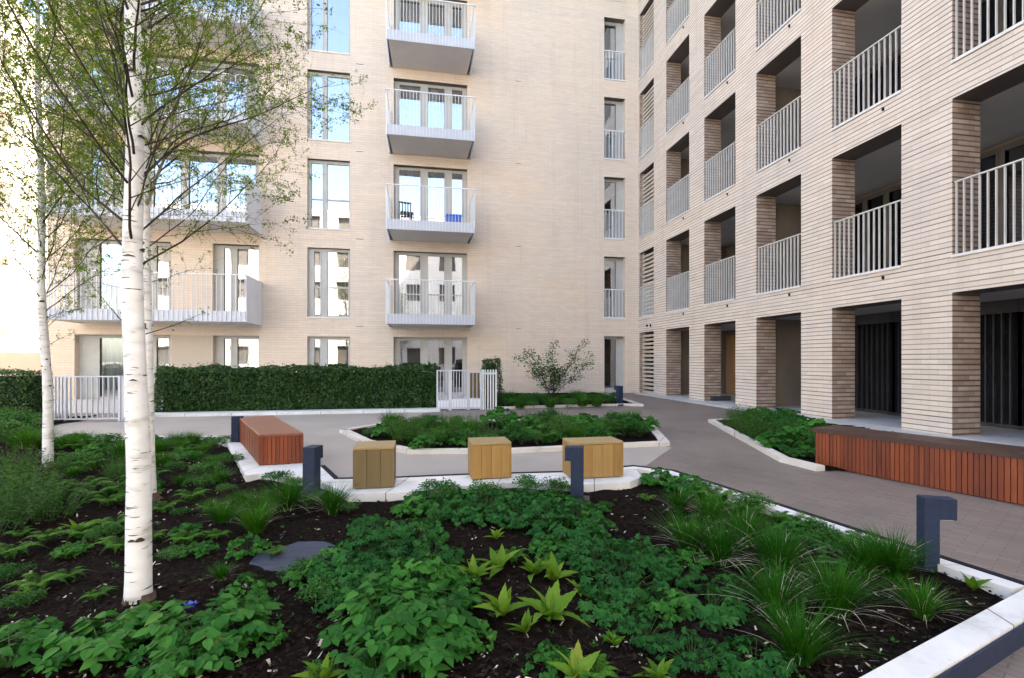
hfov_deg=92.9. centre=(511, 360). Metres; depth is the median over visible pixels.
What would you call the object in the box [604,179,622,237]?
window
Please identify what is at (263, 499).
grass tuft
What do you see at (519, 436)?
bushy plant
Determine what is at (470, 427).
grass tuft
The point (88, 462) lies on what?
fern
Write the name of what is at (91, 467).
grass tuft
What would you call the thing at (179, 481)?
grass tuft
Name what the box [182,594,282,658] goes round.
leafy plant
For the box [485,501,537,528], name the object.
leafy plant
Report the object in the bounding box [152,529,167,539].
fern
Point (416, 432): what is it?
feathery plant
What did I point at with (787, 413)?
feathery plant
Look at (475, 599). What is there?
leafy plant
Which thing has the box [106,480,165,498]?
leafy plant
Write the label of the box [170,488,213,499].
fern
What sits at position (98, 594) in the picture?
fern
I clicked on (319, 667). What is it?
bushy plant
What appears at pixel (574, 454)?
bollard
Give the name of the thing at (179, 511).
bushy plant
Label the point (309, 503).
grass tuft
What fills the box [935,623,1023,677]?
steel edging
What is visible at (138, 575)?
birch tree
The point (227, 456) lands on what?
bushy plant
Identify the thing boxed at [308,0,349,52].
window
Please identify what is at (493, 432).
feathery plant
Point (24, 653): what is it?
leafy plant
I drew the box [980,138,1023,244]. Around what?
window
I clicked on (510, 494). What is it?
leafy plant
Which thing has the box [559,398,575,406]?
bushy plant
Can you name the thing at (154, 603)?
fern
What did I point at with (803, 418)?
leafy plant
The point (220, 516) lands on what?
grass tuft
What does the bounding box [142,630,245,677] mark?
leafy plant
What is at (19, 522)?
feathery plant
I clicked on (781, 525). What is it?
leafy plant
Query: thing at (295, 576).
leafy plant
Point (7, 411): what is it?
grass tuft
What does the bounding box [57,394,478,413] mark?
terrace
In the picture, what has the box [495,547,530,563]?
fern
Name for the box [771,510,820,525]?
fern
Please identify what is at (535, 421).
leafy plant
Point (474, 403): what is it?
fence
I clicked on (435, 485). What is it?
bushy plant
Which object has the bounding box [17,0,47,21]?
sky
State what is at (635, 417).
bushy plant
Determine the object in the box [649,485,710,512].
grass tuft
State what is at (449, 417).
feathery plant
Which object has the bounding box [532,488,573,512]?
leafy plant
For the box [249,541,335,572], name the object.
stone slab
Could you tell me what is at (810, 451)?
leafy plant
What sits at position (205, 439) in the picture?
bushy plant
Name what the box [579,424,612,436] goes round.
bushy plant
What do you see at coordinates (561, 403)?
back bed soil
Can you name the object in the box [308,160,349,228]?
window
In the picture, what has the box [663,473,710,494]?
leafy plant
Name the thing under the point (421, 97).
window
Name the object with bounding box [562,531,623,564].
leafy plant
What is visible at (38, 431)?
grass tuft
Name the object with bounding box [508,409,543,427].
feathery plant
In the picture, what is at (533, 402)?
bushy plant
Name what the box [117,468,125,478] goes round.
leafy plant
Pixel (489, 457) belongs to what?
seat cube
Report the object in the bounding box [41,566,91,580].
fern
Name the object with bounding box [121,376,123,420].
fence
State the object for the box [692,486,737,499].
fern
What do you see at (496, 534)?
rosette plant
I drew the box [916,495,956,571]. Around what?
bollard
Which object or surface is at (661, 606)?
leafy plant
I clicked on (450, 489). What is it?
bushy plant
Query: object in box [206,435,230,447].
bushy plant
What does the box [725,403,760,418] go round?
feathery plant
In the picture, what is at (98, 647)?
leafy plant
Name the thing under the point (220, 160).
window
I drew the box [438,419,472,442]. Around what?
feathery plant
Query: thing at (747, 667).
leafy plant
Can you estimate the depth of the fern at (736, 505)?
3.87 m
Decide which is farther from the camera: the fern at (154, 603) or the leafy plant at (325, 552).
the leafy plant at (325, 552)
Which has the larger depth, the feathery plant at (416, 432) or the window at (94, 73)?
the window at (94, 73)
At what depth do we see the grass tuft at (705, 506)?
3.65 m
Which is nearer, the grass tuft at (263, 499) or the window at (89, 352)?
the grass tuft at (263, 499)
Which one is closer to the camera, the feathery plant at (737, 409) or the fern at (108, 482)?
the fern at (108, 482)
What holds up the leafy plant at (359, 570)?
on the bed soil at (298, 525)
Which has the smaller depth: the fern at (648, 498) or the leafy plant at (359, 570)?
the leafy plant at (359, 570)
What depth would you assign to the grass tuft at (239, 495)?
4.06 m
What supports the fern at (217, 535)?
on the bed soil at (298, 525)
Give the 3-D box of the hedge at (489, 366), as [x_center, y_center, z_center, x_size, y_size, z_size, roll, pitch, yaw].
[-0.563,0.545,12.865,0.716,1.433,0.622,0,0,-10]
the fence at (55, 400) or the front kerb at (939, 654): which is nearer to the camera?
the front kerb at (939, 654)
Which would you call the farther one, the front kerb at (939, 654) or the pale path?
the pale path
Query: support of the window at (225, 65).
in the apartment building at (815, 208)
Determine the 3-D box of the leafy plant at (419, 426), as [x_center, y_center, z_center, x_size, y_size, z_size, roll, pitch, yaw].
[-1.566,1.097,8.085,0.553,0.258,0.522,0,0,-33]
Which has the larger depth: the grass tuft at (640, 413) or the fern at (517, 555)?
the grass tuft at (640, 413)
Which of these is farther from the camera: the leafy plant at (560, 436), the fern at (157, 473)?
the leafy plant at (560, 436)
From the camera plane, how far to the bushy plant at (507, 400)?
12.74 m
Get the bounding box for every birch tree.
[0,0,195,468]
[0,0,364,502]
[0,0,377,605]
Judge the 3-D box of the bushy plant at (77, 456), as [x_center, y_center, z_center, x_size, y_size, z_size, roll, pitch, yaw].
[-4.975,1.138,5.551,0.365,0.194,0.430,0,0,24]
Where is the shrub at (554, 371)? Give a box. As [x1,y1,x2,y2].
[513,339,593,396]
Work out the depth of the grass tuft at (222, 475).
4.92 m
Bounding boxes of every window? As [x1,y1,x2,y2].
[79,50,124,99]
[79,145,124,204]
[79,240,170,309]
[79,335,170,398]
[149,57,258,109]
[150,149,258,211]
[160,0,258,11]
[215,245,258,310]
[215,336,258,367]
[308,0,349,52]
[308,71,349,140]
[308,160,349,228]
[308,248,349,316]
[308,337,349,366]
[394,0,466,37]
[394,81,466,129]
[394,166,466,222]
[394,252,466,314]
[394,337,466,394]
[604,22,622,79]
[604,100,622,158]
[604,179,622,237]
[604,258,622,316]
[604,337,622,392]
[855,50,900,114]
[855,184,900,273]
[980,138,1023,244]
[981,0,1021,43]
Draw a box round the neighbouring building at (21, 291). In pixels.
[0,0,47,351]
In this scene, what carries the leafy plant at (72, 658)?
on the bed soil at (298, 525)
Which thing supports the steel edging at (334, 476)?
on the bed soil at (298, 525)
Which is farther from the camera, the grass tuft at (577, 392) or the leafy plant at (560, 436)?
the grass tuft at (577, 392)
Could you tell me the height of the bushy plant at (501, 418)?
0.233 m
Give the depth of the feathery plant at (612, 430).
8.11 m
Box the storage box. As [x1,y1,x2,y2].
[445,214,462,221]
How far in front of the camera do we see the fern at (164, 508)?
3.90 m
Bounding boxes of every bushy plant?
[0,409,41,429]
[0,414,36,435]
[0,418,41,439]
[0,561,37,581]
[0,588,46,609]
[53,451,95,464]
[77,433,122,445]
[80,521,124,540]
[105,463,125,471]
[117,491,153,501]
[152,544,186,560]
[155,438,172,443]
[162,460,191,470]
[169,507,190,515]
[181,474,218,487]
[188,461,225,475]
[201,435,220,444]
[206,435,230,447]
[211,452,244,465]
[214,483,237,492]
[236,571,256,578]
[237,595,272,607]
[261,469,295,483]
[276,556,316,578]
[282,476,302,487]
[294,573,341,605]
[305,659,337,677]
[338,498,360,512]
[363,428,374,436]
[391,419,405,426]
[407,489,434,503]
[409,416,439,429]
[416,429,447,446]
[416,477,458,493]
[419,509,448,522]
[420,414,439,422]
[426,484,464,501]
[451,428,483,444]
[462,508,486,518]
[467,479,504,496]
[473,433,498,437]
[490,415,511,426]
[495,418,510,425]
[498,397,515,405]
[500,420,527,432]
[508,431,535,443]
[512,474,556,494]
[518,392,530,396]
[522,428,545,444]
[524,396,537,404]
[525,401,539,407]
[529,392,546,401]
[535,408,557,418]
[543,476,570,493]
[552,414,575,421]
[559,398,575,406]
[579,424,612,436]
[598,500,614,507]
[601,392,615,398]
[602,397,615,403]
[604,411,640,429]
[607,417,640,435]
[623,413,642,421]
[628,422,655,436]
[684,479,715,494]
[730,489,778,512]
[752,411,783,418]
[757,421,790,431]
[783,447,809,457]
[784,434,814,445]
[801,519,839,531]
[801,527,844,540]
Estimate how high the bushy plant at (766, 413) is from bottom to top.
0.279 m
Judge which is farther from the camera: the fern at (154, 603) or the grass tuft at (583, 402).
the grass tuft at (583, 402)
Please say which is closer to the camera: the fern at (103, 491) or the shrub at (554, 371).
the fern at (103, 491)
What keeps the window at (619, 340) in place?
in the apartment building at (815, 208)
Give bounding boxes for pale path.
[33,412,671,476]
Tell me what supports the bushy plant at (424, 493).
on the bed soil at (298, 525)
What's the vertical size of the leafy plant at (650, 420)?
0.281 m
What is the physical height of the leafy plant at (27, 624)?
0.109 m
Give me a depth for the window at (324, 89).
16.99 m
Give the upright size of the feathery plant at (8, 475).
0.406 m
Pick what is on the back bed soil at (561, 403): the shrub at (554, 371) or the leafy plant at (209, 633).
the shrub at (554, 371)
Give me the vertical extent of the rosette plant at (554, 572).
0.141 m
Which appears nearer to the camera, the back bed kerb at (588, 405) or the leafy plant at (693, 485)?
the leafy plant at (693, 485)
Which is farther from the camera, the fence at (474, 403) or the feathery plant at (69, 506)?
the fence at (474, 403)
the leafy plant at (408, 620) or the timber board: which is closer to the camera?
the leafy plant at (408, 620)
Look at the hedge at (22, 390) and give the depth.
10.28 m
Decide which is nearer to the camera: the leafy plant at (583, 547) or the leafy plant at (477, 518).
the leafy plant at (583, 547)
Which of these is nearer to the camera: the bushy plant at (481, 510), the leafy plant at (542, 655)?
the leafy plant at (542, 655)
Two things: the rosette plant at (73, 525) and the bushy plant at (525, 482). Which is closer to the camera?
the rosette plant at (73, 525)
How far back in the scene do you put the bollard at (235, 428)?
6.87 m
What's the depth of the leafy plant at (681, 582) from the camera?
2.65 m
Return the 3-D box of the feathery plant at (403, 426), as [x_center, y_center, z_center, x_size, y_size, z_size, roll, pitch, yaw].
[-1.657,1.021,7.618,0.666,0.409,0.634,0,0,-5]
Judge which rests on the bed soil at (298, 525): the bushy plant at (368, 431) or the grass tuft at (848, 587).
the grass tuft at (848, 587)
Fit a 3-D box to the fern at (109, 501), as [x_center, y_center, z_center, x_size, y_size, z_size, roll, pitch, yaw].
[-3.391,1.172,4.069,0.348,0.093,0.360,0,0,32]
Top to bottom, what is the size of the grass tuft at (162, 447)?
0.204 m
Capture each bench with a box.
[239,415,302,464]
[812,425,1023,504]
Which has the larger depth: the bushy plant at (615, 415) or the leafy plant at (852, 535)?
the bushy plant at (615, 415)
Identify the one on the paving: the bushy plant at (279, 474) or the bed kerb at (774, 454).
the bed kerb at (774, 454)
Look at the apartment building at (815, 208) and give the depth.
16.10 m
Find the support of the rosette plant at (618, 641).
on the bed soil at (298, 525)
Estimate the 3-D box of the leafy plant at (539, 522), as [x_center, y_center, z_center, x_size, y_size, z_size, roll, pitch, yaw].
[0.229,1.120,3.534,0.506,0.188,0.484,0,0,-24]
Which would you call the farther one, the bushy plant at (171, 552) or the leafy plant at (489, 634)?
the bushy plant at (171, 552)
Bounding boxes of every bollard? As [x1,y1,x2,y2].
[226,416,243,447]
[301,445,323,497]
[565,445,589,502]
[614,386,623,405]
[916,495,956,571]
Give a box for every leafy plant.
[0,616,63,648]
[0,616,67,667]
[26,632,103,677]
[28,603,179,676]
[49,540,93,557]
[75,441,113,455]
[101,605,185,660]
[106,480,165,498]
[115,634,197,677]
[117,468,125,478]
[132,593,280,662]
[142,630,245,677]
[167,522,202,536]
[169,446,202,459]
[178,540,220,557]
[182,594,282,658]
[216,576,277,607]
[224,532,271,559]
[224,619,287,657]
[282,559,328,587]
[300,558,352,586]
[310,546,354,566]
[310,547,393,595]
[312,577,369,615]
[317,605,385,648]
[328,635,420,677]
[330,522,421,558]
[334,581,445,644]
[340,565,424,613]
[346,513,391,536]
[351,539,443,596]
[354,610,469,677]
[371,420,402,436]
[371,514,449,554]
[373,552,463,610]
[377,578,479,641]
[390,494,439,517]
[390,535,466,564]
[403,420,434,432]
[404,625,484,662]
[408,434,442,449]
[417,578,483,630]
[423,493,473,518]
[425,566,481,597]
[442,489,483,508]
[444,616,496,653]
[446,428,477,445]
[451,503,499,526]
[457,489,508,514]
[478,489,522,507]
[479,406,518,424]
[485,488,533,509]
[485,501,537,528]
[495,429,520,442]
[504,415,544,433]
[504,487,559,513]
[507,499,576,535]
[525,639,570,677]
[528,533,568,562]
[529,515,600,554]
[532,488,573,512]
[534,541,591,570]
[541,430,567,442]
[542,420,561,431]
[552,499,605,528]
[560,496,594,515]
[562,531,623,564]
[563,412,607,430]
[568,535,644,584]
[573,515,618,536]
[575,588,627,628]
[577,548,675,601]
[589,503,611,515]
[592,579,659,622]
[605,533,678,571]
[615,610,679,654]
[632,415,660,429]
[636,587,693,622]
[640,467,680,485]
[644,556,707,590]
[651,626,732,677]
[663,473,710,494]
[671,547,715,572]
[678,581,749,631]
[680,484,706,496]
[707,573,762,603]
[714,634,797,677]
[740,406,774,416]
[753,425,814,449]
[757,521,798,541]
[773,407,798,417]
[774,518,818,540]
[785,416,816,426]
[789,418,833,433]
[790,445,814,457]
[810,533,842,553]
[815,539,859,569]
[827,530,869,551]
[839,534,863,551]
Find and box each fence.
[52,376,67,419]
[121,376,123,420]
[436,370,449,409]
[468,371,481,409]
[482,370,496,409]
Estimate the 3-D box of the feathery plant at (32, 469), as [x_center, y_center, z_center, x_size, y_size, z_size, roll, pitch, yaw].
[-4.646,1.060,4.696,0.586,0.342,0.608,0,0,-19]
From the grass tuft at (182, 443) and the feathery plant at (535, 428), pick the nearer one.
the grass tuft at (182, 443)
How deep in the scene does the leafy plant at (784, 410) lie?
9.36 m
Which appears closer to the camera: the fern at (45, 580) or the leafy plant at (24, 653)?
the leafy plant at (24, 653)
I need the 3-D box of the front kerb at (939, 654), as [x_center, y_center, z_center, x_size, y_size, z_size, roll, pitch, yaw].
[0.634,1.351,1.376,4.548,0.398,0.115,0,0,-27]
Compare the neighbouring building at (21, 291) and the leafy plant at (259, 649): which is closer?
the leafy plant at (259, 649)
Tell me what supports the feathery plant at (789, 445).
on the bed soil at (808, 458)
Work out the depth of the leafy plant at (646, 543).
2.90 m
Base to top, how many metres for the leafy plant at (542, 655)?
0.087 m
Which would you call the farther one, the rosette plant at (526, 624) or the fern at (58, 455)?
the fern at (58, 455)
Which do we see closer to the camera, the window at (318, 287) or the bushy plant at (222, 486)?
the bushy plant at (222, 486)
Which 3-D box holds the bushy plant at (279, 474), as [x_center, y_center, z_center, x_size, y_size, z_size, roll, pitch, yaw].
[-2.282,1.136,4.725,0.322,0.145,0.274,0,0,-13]
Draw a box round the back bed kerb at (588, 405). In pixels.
[499,393,643,408]
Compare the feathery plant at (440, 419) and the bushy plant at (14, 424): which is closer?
the bushy plant at (14, 424)
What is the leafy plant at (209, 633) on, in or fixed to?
on the bed soil at (298, 525)
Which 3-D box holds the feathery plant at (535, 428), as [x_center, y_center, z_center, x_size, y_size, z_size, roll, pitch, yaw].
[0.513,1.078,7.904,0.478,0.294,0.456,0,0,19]
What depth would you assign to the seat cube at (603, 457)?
4.80 m
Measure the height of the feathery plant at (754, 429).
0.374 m
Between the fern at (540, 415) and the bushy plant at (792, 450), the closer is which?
the bushy plant at (792, 450)
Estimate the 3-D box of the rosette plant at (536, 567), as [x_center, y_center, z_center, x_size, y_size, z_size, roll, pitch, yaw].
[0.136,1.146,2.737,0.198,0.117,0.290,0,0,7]
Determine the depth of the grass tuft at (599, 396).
13.68 m
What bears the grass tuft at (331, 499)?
on the bed soil at (298, 525)
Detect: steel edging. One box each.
[321,465,1023,584]
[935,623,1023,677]
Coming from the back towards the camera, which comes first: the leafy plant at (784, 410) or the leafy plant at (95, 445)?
the leafy plant at (784, 410)
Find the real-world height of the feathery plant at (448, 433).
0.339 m
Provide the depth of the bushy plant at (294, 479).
4.53 m
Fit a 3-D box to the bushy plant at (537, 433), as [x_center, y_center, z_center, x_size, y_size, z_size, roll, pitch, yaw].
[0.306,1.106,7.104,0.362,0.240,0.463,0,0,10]
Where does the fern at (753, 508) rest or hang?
on the bed soil at (298, 525)
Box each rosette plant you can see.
[7,581,36,601]
[58,518,91,531]
[292,652,348,677]
[449,554,501,580]
[467,544,519,577]
[473,583,528,616]
[484,527,504,538]
[504,608,537,632]
[518,556,551,582]
[518,580,590,627]
[535,551,577,580]
[546,640,600,677]
[567,579,590,596]
[603,630,624,645]
[631,657,674,677]
[959,570,991,590]
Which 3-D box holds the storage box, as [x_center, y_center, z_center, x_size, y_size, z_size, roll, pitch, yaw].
[-2.009,-4.800,16.763,0.580,0.400,0.400,0,0,-10]
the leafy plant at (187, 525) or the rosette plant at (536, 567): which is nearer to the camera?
the rosette plant at (536, 567)
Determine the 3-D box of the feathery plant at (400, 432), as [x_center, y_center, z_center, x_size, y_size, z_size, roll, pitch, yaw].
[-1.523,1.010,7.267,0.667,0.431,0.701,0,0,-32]
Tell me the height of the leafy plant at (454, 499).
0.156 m
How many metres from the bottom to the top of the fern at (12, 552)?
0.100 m
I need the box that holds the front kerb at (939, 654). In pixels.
[860,589,1023,677]
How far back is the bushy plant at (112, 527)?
3.27 m
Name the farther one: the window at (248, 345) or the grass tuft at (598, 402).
the window at (248, 345)
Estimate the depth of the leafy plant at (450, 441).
6.87 m
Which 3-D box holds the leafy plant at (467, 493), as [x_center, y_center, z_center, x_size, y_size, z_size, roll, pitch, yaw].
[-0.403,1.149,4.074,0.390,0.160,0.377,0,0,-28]
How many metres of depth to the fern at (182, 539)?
3.20 m
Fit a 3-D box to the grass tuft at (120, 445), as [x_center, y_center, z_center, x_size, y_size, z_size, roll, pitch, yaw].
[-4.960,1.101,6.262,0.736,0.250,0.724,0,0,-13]
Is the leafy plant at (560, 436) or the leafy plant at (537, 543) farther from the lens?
the leafy plant at (560, 436)
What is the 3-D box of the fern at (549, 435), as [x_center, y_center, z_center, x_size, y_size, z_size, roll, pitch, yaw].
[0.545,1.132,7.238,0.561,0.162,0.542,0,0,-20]
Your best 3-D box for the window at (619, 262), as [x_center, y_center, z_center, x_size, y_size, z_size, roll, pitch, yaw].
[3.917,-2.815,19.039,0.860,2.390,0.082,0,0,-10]
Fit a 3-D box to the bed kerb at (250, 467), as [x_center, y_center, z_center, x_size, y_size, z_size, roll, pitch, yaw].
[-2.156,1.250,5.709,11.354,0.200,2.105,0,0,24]
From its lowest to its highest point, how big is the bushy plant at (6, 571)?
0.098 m
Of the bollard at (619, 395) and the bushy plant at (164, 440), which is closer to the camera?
the bushy plant at (164, 440)
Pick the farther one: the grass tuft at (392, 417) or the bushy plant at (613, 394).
the bushy plant at (613, 394)
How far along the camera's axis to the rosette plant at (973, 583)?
2.53 m
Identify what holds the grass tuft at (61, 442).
on the bed soil at (298, 525)
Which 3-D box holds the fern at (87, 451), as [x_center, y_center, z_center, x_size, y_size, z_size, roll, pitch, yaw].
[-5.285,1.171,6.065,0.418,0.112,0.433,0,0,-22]
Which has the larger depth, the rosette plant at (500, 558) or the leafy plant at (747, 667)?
the rosette plant at (500, 558)
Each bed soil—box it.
[0,415,1003,677]
[497,392,631,405]
[716,420,893,470]
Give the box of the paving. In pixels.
[56,393,1023,677]
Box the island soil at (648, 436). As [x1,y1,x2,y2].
[351,420,657,448]
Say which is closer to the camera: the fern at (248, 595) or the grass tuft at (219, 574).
the fern at (248, 595)
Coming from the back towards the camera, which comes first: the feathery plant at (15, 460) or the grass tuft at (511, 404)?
the grass tuft at (511, 404)
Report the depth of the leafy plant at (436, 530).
3.18 m
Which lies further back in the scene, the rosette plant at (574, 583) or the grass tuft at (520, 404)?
the grass tuft at (520, 404)
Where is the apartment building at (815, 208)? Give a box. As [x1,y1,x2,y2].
[43,0,1023,435]
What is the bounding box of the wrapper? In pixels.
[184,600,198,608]
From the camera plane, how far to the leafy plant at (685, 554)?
2.87 m
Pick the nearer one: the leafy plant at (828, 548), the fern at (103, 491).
the leafy plant at (828, 548)
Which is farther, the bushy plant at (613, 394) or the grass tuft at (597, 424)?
the bushy plant at (613, 394)
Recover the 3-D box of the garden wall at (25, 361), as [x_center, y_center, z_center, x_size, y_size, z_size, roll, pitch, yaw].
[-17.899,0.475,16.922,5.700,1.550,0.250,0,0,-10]
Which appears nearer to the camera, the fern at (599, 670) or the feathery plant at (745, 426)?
the fern at (599, 670)
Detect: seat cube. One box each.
[353,440,395,488]
[468,437,510,478]
[562,436,622,478]
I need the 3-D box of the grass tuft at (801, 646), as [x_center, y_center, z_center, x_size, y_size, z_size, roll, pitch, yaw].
[1.133,1.087,1.949,0.536,0.241,0.534,0,0,2]
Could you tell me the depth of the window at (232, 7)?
16.44 m
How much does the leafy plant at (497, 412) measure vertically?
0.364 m
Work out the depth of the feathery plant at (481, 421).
8.56 m
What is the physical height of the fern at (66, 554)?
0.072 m
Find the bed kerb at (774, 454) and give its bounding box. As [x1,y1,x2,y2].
[708,418,901,470]
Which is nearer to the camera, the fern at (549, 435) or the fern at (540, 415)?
the fern at (549, 435)
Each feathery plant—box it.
[0,441,46,478]
[0,451,73,489]
[0,460,51,501]
[0,467,75,515]
[0,480,94,525]
[0,482,52,532]
[28,475,92,504]
[85,447,125,467]
[96,455,125,480]
[384,414,425,438]
[386,417,432,443]
[406,427,429,439]
[426,413,456,426]
[431,420,458,443]
[434,413,459,426]
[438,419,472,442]
[454,413,483,424]
[471,422,500,436]
[472,416,487,429]
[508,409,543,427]
[529,417,555,432]
[543,409,588,438]
[547,409,566,425]
[597,416,622,432]
[625,420,648,435]
[718,411,751,427]
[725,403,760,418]
[725,407,760,424]
[731,413,778,436]
[743,419,790,442]
[761,425,808,447]
[769,406,802,418]
[792,433,814,449]
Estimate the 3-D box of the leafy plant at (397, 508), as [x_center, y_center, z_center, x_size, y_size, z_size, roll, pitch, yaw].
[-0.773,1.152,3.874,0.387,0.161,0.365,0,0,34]
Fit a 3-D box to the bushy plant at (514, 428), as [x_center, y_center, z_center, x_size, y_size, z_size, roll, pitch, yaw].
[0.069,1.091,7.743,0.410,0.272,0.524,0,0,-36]
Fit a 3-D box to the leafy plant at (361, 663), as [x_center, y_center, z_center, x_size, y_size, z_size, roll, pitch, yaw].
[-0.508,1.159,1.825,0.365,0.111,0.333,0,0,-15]
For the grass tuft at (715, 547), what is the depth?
2.88 m
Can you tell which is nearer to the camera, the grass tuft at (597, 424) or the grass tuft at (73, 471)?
the grass tuft at (73, 471)
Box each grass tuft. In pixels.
[0,405,26,416]
[0,406,16,418]
[0,424,58,449]
[12,426,73,443]
[40,431,87,448]
[58,429,105,448]
[58,463,88,476]
[79,459,104,471]
[98,439,124,457]
[99,444,125,458]
[155,439,180,452]
[155,450,181,466]
[160,431,194,444]
[167,437,194,448]
[171,471,199,486]
[175,450,209,461]
[176,430,208,442]
[187,559,241,583]
[192,455,228,468]
[193,441,216,452]
[193,497,251,523]
[196,497,225,511]
[198,466,238,483]
[212,494,289,533]
[215,489,255,505]
[229,486,298,512]
[251,473,314,511]
[284,480,378,514]
[298,489,319,506]
[372,408,411,425]
[429,413,466,434]
[449,417,488,430]
[451,418,487,434]
[497,391,517,402]
[502,397,519,405]
[510,398,529,407]
[542,395,559,401]
[542,397,557,407]
[552,393,567,401]
[562,423,592,437]
[566,389,582,399]
[569,389,583,394]
[572,395,592,405]
[581,418,614,436]
[586,391,605,403]
[589,397,605,405]
[621,409,646,421]
[638,503,742,559]
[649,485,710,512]
[653,514,821,572]
[660,486,747,526]
[694,500,812,545]
[698,551,875,631]
[714,513,860,609]
[724,588,894,670]
[762,543,944,631]
[817,526,941,577]
[827,520,983,582]
[866,567,990,630]
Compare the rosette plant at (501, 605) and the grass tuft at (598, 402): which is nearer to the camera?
the rosette plant at (501, 605)
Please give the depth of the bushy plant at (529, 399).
13.15 m
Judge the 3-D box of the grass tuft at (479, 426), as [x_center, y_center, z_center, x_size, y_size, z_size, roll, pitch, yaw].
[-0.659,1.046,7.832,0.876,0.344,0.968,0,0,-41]
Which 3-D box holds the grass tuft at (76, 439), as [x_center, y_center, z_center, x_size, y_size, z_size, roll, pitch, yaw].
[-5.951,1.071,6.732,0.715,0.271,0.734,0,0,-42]
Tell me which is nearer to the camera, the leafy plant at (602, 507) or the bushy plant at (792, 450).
the leafy plant at (602, 507)
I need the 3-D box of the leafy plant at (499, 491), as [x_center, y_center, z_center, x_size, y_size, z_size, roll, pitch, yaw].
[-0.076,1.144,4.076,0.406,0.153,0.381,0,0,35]
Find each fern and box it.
[0,541,47,557]
[0,572,71,594]
[5,526,38,536]
[19,526,70,543]
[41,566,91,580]
[43,458,83,468]
[49,545,84,558]
[52,521,101,540]
[54,451,65,457]
[55,476,112,488]
[61,483,124,498]
[62,441,85,448]
[66,449,106,454]
[68,456,112,465]
[76,585,118,601]
[80,514,124,529]
[82,535,154,552]
[86,494,125,506]
[91,479,125,489]
[114,468,172,479]
[139,600,166,610]
[152,500,187,512]
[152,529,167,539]
[163,529,206,547]
[167,444,194,451]
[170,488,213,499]
[191,502,221,511]
[200,528,228,540]
[214,592,268,609]
[263,545,287,555]
[403,435,415,442]
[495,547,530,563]
[518,413,550,419]
[541,430,562,439]
[567,654,621,677]
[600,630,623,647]
[607,431,622,437]
[638,493,658,500]
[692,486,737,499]
[720,500,753,511]
[737,500,771,515]
[767,511,788,519]
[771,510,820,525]
[830,530,896,547]
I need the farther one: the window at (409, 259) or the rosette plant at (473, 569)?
the window at (409, 259)
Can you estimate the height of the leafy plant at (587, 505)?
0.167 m
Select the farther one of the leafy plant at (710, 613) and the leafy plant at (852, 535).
the leafy plant at (852, 535)
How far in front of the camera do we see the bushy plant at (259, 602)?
2.34 m
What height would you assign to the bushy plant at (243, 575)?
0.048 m
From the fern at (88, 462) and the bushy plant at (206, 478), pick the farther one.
the fern at (88, 462)
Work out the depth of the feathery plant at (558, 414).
9.06 m
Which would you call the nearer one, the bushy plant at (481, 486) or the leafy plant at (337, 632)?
the leafy plant at (337, 632)
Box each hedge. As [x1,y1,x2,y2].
[0,366,53,414]
[154,361,440,411]
[479,355,504,407]
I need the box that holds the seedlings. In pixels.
[2,452,961,677]
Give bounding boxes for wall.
[0,352,40,375]
[154,408,439,416]
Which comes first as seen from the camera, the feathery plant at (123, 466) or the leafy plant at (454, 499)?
the leafy plant at (454, 499)
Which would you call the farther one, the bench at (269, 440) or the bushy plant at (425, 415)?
the bushy plant at (425, 415)
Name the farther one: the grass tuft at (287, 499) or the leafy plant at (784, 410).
the leafy plant at (784, 410)
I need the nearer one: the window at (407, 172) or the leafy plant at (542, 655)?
the leafy plant at (542, 655)
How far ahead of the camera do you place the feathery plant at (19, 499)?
3.93 m
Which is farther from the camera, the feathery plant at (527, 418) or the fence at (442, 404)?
the fence at (442, 404)
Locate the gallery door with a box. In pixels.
[726,335,734,394]
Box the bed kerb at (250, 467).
[12,436,1023,598]
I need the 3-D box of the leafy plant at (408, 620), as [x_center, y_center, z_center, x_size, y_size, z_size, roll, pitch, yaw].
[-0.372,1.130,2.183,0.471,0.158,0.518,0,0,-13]
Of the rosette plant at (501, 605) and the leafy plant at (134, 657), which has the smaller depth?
the leafy plant at (134, 657)
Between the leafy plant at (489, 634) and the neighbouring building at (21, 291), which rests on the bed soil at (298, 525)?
the leafy plant at (489, 634)
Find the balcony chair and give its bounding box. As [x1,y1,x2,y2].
[399,201,412,219]
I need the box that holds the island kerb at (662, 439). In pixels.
[339,419,669,453]
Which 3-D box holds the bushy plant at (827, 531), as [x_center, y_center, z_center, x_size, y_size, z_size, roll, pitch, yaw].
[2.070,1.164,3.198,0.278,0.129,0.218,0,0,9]
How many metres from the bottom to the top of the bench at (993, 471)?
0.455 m
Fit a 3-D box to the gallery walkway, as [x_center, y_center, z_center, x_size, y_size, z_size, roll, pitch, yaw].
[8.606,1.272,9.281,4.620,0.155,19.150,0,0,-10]
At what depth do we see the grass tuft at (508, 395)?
14.01 m
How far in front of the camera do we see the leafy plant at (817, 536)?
3.16 m
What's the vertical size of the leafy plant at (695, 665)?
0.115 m
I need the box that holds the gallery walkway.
[635,392,1023,445]
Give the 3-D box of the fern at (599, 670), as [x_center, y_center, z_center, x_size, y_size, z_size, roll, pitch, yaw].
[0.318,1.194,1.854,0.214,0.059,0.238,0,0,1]
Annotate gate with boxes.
[64,376,120,421]
[450,370,467,409]
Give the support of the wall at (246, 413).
on the pale path
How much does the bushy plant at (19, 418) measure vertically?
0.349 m
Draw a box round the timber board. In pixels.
[470,373,479,397]
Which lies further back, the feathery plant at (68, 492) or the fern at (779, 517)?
the feathery plant at (68, 492)

